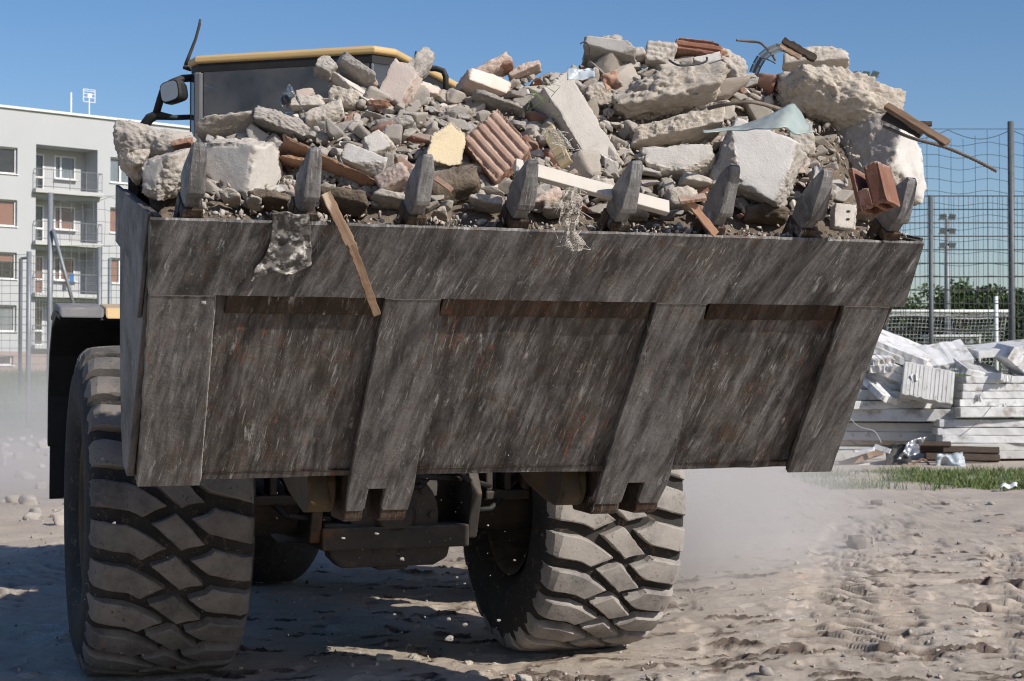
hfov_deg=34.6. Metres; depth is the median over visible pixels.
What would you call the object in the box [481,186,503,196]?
concrete chunk
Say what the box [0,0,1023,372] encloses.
sky
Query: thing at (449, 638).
falling crumb
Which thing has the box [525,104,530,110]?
plaster fragment
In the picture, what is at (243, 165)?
concrete block
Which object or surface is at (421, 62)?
concrete slab
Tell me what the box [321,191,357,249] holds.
wooden lath
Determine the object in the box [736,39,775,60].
bent wire
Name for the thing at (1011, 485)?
tissue
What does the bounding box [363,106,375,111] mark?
concrete chunk
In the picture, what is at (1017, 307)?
tree
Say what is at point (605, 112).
mortar lump
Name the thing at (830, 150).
concrete chunk
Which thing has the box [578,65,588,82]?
brick fragment
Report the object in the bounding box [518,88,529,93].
concrete chunk
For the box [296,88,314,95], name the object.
brick fragment
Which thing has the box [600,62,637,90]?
concrete chunk
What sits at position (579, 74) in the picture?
paper scrap
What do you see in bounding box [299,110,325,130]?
mortar lump
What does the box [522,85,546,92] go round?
concrete chunk
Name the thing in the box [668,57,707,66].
bent wire
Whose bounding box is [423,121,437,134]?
mortar lump
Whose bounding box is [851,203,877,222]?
stone
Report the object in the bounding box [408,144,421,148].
concrete chunk
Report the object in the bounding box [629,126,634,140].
mortar lump
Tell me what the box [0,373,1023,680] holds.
ground
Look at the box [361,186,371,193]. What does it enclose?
concrete chunk
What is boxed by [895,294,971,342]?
tree
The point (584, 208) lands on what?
brick fragment
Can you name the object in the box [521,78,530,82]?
plaster fragment
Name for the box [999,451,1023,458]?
foam board
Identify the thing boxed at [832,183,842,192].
mortar lump
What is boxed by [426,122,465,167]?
cream plaster slab
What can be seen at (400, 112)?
concrete chunk
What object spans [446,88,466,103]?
concrete chunk
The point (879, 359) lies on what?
foam board
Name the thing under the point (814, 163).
concrete chunk
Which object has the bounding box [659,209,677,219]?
mortar lump
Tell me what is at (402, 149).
mortar lump
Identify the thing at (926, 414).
foam board
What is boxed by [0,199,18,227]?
window
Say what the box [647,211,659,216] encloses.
brick fragment
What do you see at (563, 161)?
yellow board
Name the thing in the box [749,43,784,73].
perforated strip
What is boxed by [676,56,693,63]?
concrete chunk
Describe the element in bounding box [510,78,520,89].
concrete chunk
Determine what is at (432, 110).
plaster fragment
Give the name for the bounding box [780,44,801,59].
wooden lath
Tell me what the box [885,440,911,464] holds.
scrap sheet
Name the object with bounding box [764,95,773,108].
concrete chunk
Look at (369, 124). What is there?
concrete chunk
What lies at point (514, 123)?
concrete chunk
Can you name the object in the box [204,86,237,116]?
side window
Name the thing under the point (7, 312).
window
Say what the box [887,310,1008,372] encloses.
football goal
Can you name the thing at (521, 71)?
brick fragment
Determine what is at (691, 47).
tile block
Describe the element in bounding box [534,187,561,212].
brick fragment
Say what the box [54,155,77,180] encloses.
window
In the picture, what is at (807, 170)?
plaster fragment
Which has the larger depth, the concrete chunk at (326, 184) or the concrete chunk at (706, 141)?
the concrete chunk at (706, 141)
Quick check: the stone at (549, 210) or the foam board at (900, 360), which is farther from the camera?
the foam board at (900, 360)
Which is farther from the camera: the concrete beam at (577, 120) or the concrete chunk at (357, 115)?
the concrete beam at (577, 120)
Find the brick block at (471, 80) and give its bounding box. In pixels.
[454,68,510,103]
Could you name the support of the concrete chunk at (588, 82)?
on the rubble fill
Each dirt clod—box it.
[728,622,739,627]
[759,665,774,675]
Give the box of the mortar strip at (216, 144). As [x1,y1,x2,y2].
[207,142,232,149]
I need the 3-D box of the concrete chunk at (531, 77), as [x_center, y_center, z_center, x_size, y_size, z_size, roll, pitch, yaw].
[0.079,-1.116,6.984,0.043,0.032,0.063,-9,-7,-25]
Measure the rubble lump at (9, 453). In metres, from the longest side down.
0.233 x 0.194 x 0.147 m
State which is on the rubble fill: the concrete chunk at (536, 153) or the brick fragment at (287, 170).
the concrete chunk at (536, 153)
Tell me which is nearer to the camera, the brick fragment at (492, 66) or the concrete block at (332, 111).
the concrete block at (332, 111)
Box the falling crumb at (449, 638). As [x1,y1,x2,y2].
[445,635,453,640]
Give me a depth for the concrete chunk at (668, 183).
6.68 m
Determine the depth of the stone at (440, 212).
6.21 m
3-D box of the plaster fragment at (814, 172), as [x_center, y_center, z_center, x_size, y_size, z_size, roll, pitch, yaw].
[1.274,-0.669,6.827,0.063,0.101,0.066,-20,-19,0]
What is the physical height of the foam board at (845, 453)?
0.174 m
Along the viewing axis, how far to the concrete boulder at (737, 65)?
7.24 m
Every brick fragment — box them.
[170,137,193,149]
[282,165,292,173]
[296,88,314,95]
[343,111,354,121]
[366,99,390,112]
[370,120,393,132]
[394,156,413,170]
[406,133,430,148]
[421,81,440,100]
[475,52,511,76]
[501,59,513,73]
[508,60,541,80]
[520,132,540,151]
[524,110,546,122]
[529,78,542,85]
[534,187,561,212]
[542,148,558,165]
[568,169,577,174]
[574,200,588,212]
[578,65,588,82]
[641,178,659,186]
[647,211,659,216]
[695,185,710,195]
[736,213,744,218]
[754,73,777,95]
[798,167,805,173]
[802,156,810,168]
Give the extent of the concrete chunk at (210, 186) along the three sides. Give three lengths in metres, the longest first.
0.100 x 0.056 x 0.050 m
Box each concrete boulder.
[113,119,196,170]
[118,148,150,187]
[142,147,190,200]
[328,85,362,111]
[580,82,613,108]
[611,59,730,119]
[721,47,747,77]
[775,64,905,131]
[836,113,927,205]
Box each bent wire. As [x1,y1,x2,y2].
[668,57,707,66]
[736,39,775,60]
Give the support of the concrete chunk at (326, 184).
on the rubble fill
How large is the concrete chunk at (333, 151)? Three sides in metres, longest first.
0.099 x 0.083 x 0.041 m
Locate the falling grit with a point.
(372, 574)
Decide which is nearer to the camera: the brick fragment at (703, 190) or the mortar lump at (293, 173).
the mortar lump at (293, 173)
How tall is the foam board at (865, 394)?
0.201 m
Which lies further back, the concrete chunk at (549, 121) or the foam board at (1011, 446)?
the foam board at (1011, 446)
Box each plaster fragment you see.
[236,133,247,138]
[241,190,247,200]
[266,133,282,142]
[305,131,317,141]
[320,147,329,155]
[321,170,329,176]
[347,117,363,132]
[370,184,378,194]
[382,105,396,113]
[383,124,402,146]
[394,153,407,161]
[428,106,438,114]
[428,115,439,123]
[434,167,447,171]
[440,103,448,110]
[446,117,470,132]
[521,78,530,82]
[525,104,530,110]
[533,157,550,166]
[588,175,600,179]
[596,115,606,121]
[599,121,605,128]
[600,154,621,172]
[602,119,612,131]
[622,156,630,166]
[634,153,645,163]
[639,185,651,193]
[652,61,679,70]
[718,131,726,137]
[792,191,800,201]
[805,168,811,175]
[808,166,821,180]
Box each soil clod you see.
[247,189,290,211]
[316,186,368,217]
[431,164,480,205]
[741,204,789,225]
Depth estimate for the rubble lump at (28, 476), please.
25.39 m
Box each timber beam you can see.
[840,440,950,447]
[920,446,999,453]
[924,453,999,461]
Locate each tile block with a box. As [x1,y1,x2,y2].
[464,109,531,184]
[674,38,729,58]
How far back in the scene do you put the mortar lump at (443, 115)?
6.75 m
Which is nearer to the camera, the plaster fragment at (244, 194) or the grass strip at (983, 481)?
the plaster fragment at (244, 194)
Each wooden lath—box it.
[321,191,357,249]
[347,241,380,316]
[434,176,453,192]
[678,193,706,203]
[685,202,718,236]
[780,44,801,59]
[781,37,816,61]
[881,111,922,137]
[884,102,949,145]
[921,121,931,126]
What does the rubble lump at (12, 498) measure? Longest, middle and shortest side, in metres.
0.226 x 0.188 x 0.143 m
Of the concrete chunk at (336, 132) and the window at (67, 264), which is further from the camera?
the window at (67, 264)
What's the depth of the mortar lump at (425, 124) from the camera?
6.60 m
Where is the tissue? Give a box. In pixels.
[1000,482,1017,488]
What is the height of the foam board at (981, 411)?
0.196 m
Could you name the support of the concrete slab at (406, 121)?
on the rubble fill
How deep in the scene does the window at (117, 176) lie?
91.92 m
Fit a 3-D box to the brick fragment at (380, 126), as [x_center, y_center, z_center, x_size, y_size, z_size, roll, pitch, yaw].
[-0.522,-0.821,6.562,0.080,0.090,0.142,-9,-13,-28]
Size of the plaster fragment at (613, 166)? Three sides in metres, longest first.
0.112 x 0.066 x 0.054 m
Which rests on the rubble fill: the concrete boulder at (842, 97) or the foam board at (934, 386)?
the concrete boulder at (842, 97)
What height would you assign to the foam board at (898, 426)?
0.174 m
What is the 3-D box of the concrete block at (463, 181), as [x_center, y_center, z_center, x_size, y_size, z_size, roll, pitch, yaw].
[-0.227,-0.592,6.368,0.215,0.142,0.165,-10,-19,0]
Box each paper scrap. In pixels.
[567,67,594,80]
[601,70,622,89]
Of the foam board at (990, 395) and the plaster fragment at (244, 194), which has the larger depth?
the foam board at (990, 395)
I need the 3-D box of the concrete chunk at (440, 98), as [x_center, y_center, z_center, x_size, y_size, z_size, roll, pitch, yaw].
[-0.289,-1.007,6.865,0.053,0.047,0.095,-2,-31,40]
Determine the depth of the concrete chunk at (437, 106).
6.77 m
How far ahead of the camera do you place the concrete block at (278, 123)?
6.51 m
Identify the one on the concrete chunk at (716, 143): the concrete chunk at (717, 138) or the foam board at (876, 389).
the concrete chunk at (717, 138)
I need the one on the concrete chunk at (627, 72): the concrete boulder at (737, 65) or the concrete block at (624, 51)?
the concrete block at (624, 51)
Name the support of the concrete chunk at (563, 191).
on the rubble fill
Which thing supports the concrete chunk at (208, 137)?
on the rubble fill
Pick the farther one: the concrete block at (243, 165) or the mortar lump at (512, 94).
the mortar lump at (512, 94)
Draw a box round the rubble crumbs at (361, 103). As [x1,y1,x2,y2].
[162,70,907,240]
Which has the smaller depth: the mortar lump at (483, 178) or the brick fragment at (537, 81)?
the mortar lump at (483, 178)
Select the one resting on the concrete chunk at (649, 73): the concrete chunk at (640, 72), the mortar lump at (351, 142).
the concrete chunk at (640, 72)
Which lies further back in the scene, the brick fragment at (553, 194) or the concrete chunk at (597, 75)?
the concrete chunk at (597, 75)
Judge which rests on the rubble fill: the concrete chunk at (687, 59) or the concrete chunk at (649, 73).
the concrete chunk at (649, 73)
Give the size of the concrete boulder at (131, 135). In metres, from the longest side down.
0.375 x 0.324 x 0.166 m
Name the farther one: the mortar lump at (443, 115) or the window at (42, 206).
the window at (42, 206)
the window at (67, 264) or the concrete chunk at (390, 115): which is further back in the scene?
the window at (67, 264)
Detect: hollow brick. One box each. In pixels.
[829,203,856,231]
[848,161,899,215]
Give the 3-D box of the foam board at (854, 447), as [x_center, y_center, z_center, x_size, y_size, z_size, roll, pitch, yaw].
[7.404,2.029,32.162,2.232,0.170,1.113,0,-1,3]
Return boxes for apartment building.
[0,89,189,372]
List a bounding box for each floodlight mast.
[850,70,879,77]
[938,214,955,334]
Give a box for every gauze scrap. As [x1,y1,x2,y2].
[540,127,581,155]
[555,187,592,250]
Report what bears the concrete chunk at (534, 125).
on the rubble fill
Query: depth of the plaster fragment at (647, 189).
6.64 m
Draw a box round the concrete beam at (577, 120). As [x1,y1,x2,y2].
[530,72,619,167]
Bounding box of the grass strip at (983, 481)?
[774,464,1023,490]
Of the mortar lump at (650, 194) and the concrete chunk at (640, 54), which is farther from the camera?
the concrete chunk at (640, 54)
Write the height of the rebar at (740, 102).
0.028 m
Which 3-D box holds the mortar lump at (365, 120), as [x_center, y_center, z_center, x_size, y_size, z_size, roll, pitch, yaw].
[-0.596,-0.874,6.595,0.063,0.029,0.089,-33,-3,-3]
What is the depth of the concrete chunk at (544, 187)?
6.50 m
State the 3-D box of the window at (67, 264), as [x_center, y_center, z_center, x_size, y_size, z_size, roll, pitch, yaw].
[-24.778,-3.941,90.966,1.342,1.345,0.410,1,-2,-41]
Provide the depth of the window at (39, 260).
90.15 m
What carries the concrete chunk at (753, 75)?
on the concrete chunk at (752, 83)
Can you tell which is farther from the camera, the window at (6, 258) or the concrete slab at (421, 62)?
the window at (6, 258)
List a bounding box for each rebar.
[707,100,781,109]
[882,124,997,172]
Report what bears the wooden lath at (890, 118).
on the rebar at (993, 169)
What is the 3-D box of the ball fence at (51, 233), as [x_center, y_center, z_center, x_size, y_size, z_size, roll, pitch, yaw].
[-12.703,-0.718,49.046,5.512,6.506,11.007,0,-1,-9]
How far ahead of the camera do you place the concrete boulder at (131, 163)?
6.37 m
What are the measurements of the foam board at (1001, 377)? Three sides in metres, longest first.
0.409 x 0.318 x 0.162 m
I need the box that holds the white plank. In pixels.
[513,158,669,215]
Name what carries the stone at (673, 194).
on the rubble fill
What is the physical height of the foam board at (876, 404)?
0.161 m
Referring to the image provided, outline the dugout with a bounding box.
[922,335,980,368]
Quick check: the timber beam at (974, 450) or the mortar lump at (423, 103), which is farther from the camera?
the timber beam at (974, 450)
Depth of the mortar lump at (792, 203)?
6.82 m
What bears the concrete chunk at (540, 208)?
on the rubble fill
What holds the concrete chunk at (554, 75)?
on the mortar lump at (578, 83)
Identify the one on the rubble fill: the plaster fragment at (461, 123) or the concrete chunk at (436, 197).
the plaster fragment at (461, 123)
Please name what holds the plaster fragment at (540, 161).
on the plaster fragment
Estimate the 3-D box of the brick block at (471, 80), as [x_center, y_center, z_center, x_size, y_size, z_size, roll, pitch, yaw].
[-0.130,-1.049,6.946,0.218,0.071,0.219,13,-28,-21]
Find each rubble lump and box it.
[0,443,8,446]
[5,451,12,455]
[5,494,19,502]
[15,470,32,477]
[17,436,26,440]
[18,494,37,504]
[22,473,35,478]
[22,512,42,519]
[29,507,41,512]
[35,482,46,488]
[37,463,45,467]
[50,508,63,517]
[52,514,63,525]
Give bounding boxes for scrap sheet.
[853,447,874,452]
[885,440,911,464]
[897,437,925,459]
[935,452,965,465]
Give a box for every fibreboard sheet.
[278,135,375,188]
[279,155,304,168]
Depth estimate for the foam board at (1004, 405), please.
31.13 m
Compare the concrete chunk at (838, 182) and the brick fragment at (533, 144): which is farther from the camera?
the concrete chunk at (838, 182)
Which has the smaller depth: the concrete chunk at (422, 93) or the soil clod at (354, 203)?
the soil clod at (354, 203)
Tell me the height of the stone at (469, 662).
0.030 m
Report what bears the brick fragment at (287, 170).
on the mortar lump at (293, 173)
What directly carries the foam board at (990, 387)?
on the foam board at (990, 395)
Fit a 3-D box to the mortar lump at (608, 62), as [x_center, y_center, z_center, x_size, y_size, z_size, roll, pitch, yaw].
[0.420,-1.182,7.106,0.116,0.089,0.154,21,-43,-38]
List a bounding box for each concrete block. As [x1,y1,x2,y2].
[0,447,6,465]
[204,137,282,193]
[253,105,310,142]
[290,94,324,113]
[304,99,344,129]
[341,143,387,177]
[361,129,396,155]
[373,162,409,192]
[581,36,636,66]
[639,143,715,179]
[645,40,677,69]
[709,118,806,207]
[782,46,849,71]
[788,122,815,156]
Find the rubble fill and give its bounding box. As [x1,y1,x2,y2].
[137,88,871,238]
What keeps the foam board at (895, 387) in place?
on the foam board at (865, 394)
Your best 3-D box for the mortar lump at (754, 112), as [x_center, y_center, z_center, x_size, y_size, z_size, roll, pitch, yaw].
[1.071,-0.980,7.174,0.224,0.129,0.170,16,-10,13]
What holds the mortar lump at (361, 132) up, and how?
on the rubble fill
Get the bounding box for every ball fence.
[0,192,119,427]
[867,121,1023,417]
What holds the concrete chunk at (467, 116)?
on the rubble fill
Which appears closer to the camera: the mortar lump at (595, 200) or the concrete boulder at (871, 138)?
the mortar lump at (595, 200)
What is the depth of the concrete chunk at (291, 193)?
6.14 m
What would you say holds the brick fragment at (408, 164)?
on the plaster fragment
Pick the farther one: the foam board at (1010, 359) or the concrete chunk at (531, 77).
the foam board at (1010, 359)
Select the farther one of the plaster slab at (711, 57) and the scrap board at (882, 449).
the scrap board at (882, 449)
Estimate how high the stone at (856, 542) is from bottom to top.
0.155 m
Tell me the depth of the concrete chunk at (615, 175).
6.66 m
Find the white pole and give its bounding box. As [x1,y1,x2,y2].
[994,296,998,383]
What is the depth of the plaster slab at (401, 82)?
6.71 m
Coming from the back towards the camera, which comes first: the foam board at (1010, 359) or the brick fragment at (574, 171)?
the foam board at (1010, 359)
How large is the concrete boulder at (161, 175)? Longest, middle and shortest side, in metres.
0.282 x 0.226 x 0.174 m
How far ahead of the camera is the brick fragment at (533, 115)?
6.78 m
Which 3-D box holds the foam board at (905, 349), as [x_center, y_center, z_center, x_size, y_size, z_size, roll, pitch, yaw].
[7.459,0.084,32.007,1.394,0.165,1.323,23,16,13]
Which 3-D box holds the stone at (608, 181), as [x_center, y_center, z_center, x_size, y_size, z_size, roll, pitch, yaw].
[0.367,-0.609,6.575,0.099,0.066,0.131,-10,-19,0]
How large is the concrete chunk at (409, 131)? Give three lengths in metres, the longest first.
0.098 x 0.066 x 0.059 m
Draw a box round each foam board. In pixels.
[835,449,924,458]
[839,447,887,448]
[843,431,935,440]
[846,421,934,431]
[850,408,953,420]
[854,400,943,408]
[857,389,911,400]
[861,381,900,390]
[863,375,901,405]
[865,373,900,384]
[868,364,901,382]
[870,354,895,364]
[870,363,892,372]
[873,346,926,365]
[876,329,929,364]
[893,363,902,374]
[900,361,954,407]
[900,373,919,383]
[915,339,973,368]
[925,418,1023,426]
[932,427,1023,435]
[936,435,1023,442]
[937,406,1023,416]
[951,399,1023,405]
[951,443,1023,450]
[953,358,1008,383]
[953,389,981,401]
[953,391,1023,398]
[954,376,1023,382]
[954,383,1023,390]
[965,339,1023,358]
[985,373,1012,382]
[986,403,1006,406]
[993,343,1023,375]
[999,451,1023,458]
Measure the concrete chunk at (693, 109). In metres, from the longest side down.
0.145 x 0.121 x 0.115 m
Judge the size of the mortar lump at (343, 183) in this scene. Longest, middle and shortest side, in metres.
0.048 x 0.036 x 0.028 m
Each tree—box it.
[887,304,927,342]
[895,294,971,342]
[908,278,1008,372]
[935,284,1023,360]
[963,288,1023,367]
[974,291,1023,336]
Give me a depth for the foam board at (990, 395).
31.14 m
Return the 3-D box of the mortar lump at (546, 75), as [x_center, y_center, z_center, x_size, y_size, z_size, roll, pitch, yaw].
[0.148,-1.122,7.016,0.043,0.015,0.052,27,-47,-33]
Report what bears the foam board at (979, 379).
on the foam board at (990, 387)
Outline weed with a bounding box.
[525,82,559,122]
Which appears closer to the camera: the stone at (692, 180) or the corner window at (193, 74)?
the stone at (692, 180)
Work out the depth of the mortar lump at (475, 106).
6.83 m
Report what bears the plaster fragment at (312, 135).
on the rubble fill
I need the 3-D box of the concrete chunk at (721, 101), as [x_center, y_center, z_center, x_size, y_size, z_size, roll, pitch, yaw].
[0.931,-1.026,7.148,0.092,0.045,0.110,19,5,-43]
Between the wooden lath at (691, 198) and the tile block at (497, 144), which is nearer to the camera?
the wooden lath at (691, 198)
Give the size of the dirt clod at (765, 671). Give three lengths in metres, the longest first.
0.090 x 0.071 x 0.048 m
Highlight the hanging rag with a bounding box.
[251,211,311,281]
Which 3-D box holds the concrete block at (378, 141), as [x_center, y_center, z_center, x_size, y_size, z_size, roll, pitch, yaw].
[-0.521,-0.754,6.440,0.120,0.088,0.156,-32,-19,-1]
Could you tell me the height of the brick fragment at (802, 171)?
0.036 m
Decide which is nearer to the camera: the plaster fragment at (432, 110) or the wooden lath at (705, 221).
the wooden lath at (705, 221)
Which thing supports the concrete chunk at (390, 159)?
on the rubble fill
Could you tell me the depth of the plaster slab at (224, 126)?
6.54 m
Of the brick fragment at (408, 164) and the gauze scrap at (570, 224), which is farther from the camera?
the brick fragment at (408, 164)
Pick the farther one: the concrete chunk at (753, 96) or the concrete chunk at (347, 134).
the concrete chunk at (753, 96)
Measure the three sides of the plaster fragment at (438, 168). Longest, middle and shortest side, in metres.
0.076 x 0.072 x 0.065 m
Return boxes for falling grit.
[95,455,512,655]
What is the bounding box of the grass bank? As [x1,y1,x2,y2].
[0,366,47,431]
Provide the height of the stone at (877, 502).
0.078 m
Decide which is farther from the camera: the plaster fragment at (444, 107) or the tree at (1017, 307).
the tree at (1017, 307)
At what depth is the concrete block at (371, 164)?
6.21 m
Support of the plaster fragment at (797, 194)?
on the rubble fill
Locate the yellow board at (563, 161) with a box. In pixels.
[542,124,572,168]
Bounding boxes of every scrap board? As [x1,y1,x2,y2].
[838,450,883,464]
[859,460,885,464]
[874,444,890,453]
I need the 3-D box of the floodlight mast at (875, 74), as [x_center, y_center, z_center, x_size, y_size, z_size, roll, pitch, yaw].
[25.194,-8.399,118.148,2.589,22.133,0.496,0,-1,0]
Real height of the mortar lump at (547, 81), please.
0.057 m
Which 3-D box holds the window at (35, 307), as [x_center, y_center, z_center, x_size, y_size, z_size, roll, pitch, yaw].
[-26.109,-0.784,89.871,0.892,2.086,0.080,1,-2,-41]
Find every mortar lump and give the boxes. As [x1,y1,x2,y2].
[283,175,294,179]
[287,170,298,176]
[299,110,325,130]
[316,131,329,145]
[338,177,346,185]
[340,141,362,148]
[351,134,360,140]
[353,124,370,139]
[360,117,369,126]
[365,110,386,120]
[396,146,407,153]
[418,121,428,129]
[420,101,427,108]
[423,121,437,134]
[425,200,439,213]
[438,112,448,119]
[438,200,452,211]
[460,159,470,165]
[465,101,485,111]
[479,174,490,183]
[498,180,511,194]
[503,90,525,98]
[512,93,535,107]
[515,84,523,90]
[542,73,549,78]
[543,78,551,84]
[560,72,581,89]
[587,97,598,115]
[590,198,602,202]
[594,52,622,81]
[603,108,613,116]
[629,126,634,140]
[645,192,657,196]
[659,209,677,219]
[675,209,683,214]
[716,75,751,100]
[724,102,736,123]
[741,98,773,129]
[789,199,795,208]
[796,177,810,185]
[815,136,833,148]
[823,134,836,142]
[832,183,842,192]
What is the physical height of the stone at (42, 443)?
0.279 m
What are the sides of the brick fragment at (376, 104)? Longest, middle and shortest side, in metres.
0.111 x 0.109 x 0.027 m
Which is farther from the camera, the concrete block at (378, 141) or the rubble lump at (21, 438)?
the rubble lump at (21, 438)
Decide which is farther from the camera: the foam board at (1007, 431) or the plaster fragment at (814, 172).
the foam board at (1007, 431)
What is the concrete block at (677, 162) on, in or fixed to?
on the rubble fill
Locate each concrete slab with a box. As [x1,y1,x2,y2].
[327,72,374,103]
[336,51,375,87]
[375,115,417,132]
[407,46,434,78]
[469,89,526,114]
[630,106,725,149]
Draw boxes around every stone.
[36,438,49,447]
[219,188,240,207]
[246,194,261,211]
[370,188,404,210]
[376,653,392,661]
[431,206,447,221]
[464,660,472,664]
[468,193,502,213]
[515,674,531,680]
[542,201,568,219]
[594,178,614,184]
[628,208,648,221]
[664,185,697,211]
[677,172,712,188]
[846,535,866,549]
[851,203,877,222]
[870,500,882,505]
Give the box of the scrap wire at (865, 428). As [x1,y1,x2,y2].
[850,418,881,442]
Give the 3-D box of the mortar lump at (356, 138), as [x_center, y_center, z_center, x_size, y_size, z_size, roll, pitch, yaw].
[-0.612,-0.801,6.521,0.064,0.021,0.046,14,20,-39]
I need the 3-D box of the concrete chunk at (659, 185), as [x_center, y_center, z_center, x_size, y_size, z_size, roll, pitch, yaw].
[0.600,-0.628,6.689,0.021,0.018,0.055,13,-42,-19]
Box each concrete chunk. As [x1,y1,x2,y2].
[205,134,214,141]
[205,177,218,186]
[205,179,219,194]
[226,133,236,138]
[239,200,246,207]
[246,124,269,140]
[268,184,289,192]
[287,190,294,196]
[314,55,337,82]
[321,182,331,186]
[322,97,328,103]
[325,118,344,139]
[328,147,342,156]
[335,120,352,132]
[342,133,355,137]
[351,181,359,187]
[353,113,360,119]
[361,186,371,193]
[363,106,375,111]
[364,86,392,105]
[366,121,374,127]
[383,152,393,168]
[384,114,396,117]
[394,102,404,112]
[397,109,407,115]
[401,128,417,142]
[403,111,427,125]
[405,100,421,111]
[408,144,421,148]
[412,85,429,104]
[412,150,423,160]
[431,195,443,200]
[433,104,439,111]
[434,118,444,127]
[435,90,447,104]
[445,111,456,118]
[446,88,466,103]
[446,105,469,115]
[461,203,469,210]
[462,114,471,119]
[466,122,476,133]
[472,110,489,116]
[474,163,481,172]
[476,112,491,121]
[479,183,486,193]
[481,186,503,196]
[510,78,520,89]
[510,120,526,130]
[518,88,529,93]
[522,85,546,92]
[524,74,534,80]
[524,128,534,134]
[526,121,541,137]
[530,149,543,158]
[535,206,542,212]
[537,135,546,147]
[537,187,543,194]
[538,183,550,190]
[541,117,555,127]
[549,72,560,80]
[560,190,582,203]
[564,149,600,177]
[581,78,596,90]
[587,60,603,74]
[587,204,606,213]
[589,67,599,81]
[600,34,622,39]
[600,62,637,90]
[601,171,612,178]
[608,146,622,163]
[610,122,620,128]
[610,135,626,146]
[611,172,619,181]
[616,147,632,156]
[618,120,637,139]
[632,62,641,71]
[633,75,640,80]
[635,47,645,67]
[637,67,647,74]
[640,69,654,79]
[642,166,661,176]
[657,181,662,189]
[658,188,664,197]
[660,177,673,199]
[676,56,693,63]
[681,107,700,113]
[699,138,709,144]
[712,136,720,150]
[712,141,721,146]
[714,100,734,110]
[733,93,747,100]
[734,196,748,210]
[743,77,758,87]
[747,73,756,78]
[748,93,763,101]
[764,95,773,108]
[787,196,798,201]
[810,160,820,168]
[812,145,827,157]
[817,156,824,160]
[822,162,838,170]
[827,148,836,152]
[829,189,835,199]
[833,179,843,187]
[834,189,853,201]
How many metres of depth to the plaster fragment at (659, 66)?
7.16 m
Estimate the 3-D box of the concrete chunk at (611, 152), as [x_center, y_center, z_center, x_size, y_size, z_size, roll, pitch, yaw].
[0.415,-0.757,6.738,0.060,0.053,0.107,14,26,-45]
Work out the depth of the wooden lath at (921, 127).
6.54 m
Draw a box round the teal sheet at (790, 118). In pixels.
[702,103,812,134]
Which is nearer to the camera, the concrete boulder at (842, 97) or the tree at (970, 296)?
the concrete boulder at (842, 97)
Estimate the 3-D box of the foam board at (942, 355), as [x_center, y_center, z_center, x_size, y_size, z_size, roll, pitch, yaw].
[8.214,0.318,31.800,1.250,0.152,0.750,-10,34,-4]
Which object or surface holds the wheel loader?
on the ground
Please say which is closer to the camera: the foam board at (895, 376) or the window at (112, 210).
the foam board at (895, 376)
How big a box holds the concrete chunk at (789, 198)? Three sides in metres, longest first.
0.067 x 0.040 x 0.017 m
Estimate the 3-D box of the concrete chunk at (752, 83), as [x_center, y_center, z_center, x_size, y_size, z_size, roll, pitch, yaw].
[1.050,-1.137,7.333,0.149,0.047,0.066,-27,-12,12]
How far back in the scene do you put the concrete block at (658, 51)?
7.14 m
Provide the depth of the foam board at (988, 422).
31.03 m
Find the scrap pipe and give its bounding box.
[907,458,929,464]
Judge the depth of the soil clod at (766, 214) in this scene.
6.70 m
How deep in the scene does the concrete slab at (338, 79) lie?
6.68 m
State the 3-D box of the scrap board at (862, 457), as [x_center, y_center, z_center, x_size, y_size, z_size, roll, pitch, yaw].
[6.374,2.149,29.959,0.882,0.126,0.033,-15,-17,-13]
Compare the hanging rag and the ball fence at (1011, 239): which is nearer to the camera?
the hanging rag
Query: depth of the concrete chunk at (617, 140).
6.78 m
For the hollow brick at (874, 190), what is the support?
on the rubble fill
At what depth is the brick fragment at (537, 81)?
6.98 m
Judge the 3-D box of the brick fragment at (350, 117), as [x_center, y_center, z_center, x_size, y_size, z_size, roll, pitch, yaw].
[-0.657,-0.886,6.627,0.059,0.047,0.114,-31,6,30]
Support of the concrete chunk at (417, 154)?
on the rubble fill
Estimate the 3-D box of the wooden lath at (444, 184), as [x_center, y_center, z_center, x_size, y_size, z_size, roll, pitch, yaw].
[-0.249,-0.570,5.989,0.094,0.022,0.011,38,-15,33]
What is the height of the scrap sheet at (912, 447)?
0.398 m
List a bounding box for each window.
[0,147,18,174]
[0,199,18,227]
[0,252,17,279]
[0,305,14,331]
[0,356,14,365]
[35,256,43,292]
[35,307,42,344]
[36,154,43,187]
[36,205,43,239]
[53,257,77,281]
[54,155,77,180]
[54,206,77,231]
[110,157,127,184]
[110,208,114,233]
[112,258,119,283]
[192,74,193,136]
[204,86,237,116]
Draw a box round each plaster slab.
[195,111,259,142]
[379,58,422,106]
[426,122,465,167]
[692,51,720,63]
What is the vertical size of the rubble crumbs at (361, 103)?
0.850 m
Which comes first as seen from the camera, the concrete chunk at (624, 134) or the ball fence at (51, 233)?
the concrete chunk at (624, 134)
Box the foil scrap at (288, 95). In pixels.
[280,84,304,112]
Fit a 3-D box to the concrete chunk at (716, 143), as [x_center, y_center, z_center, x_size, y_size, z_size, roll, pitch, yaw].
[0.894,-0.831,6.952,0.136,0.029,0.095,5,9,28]
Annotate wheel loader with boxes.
[47,19,923,675]

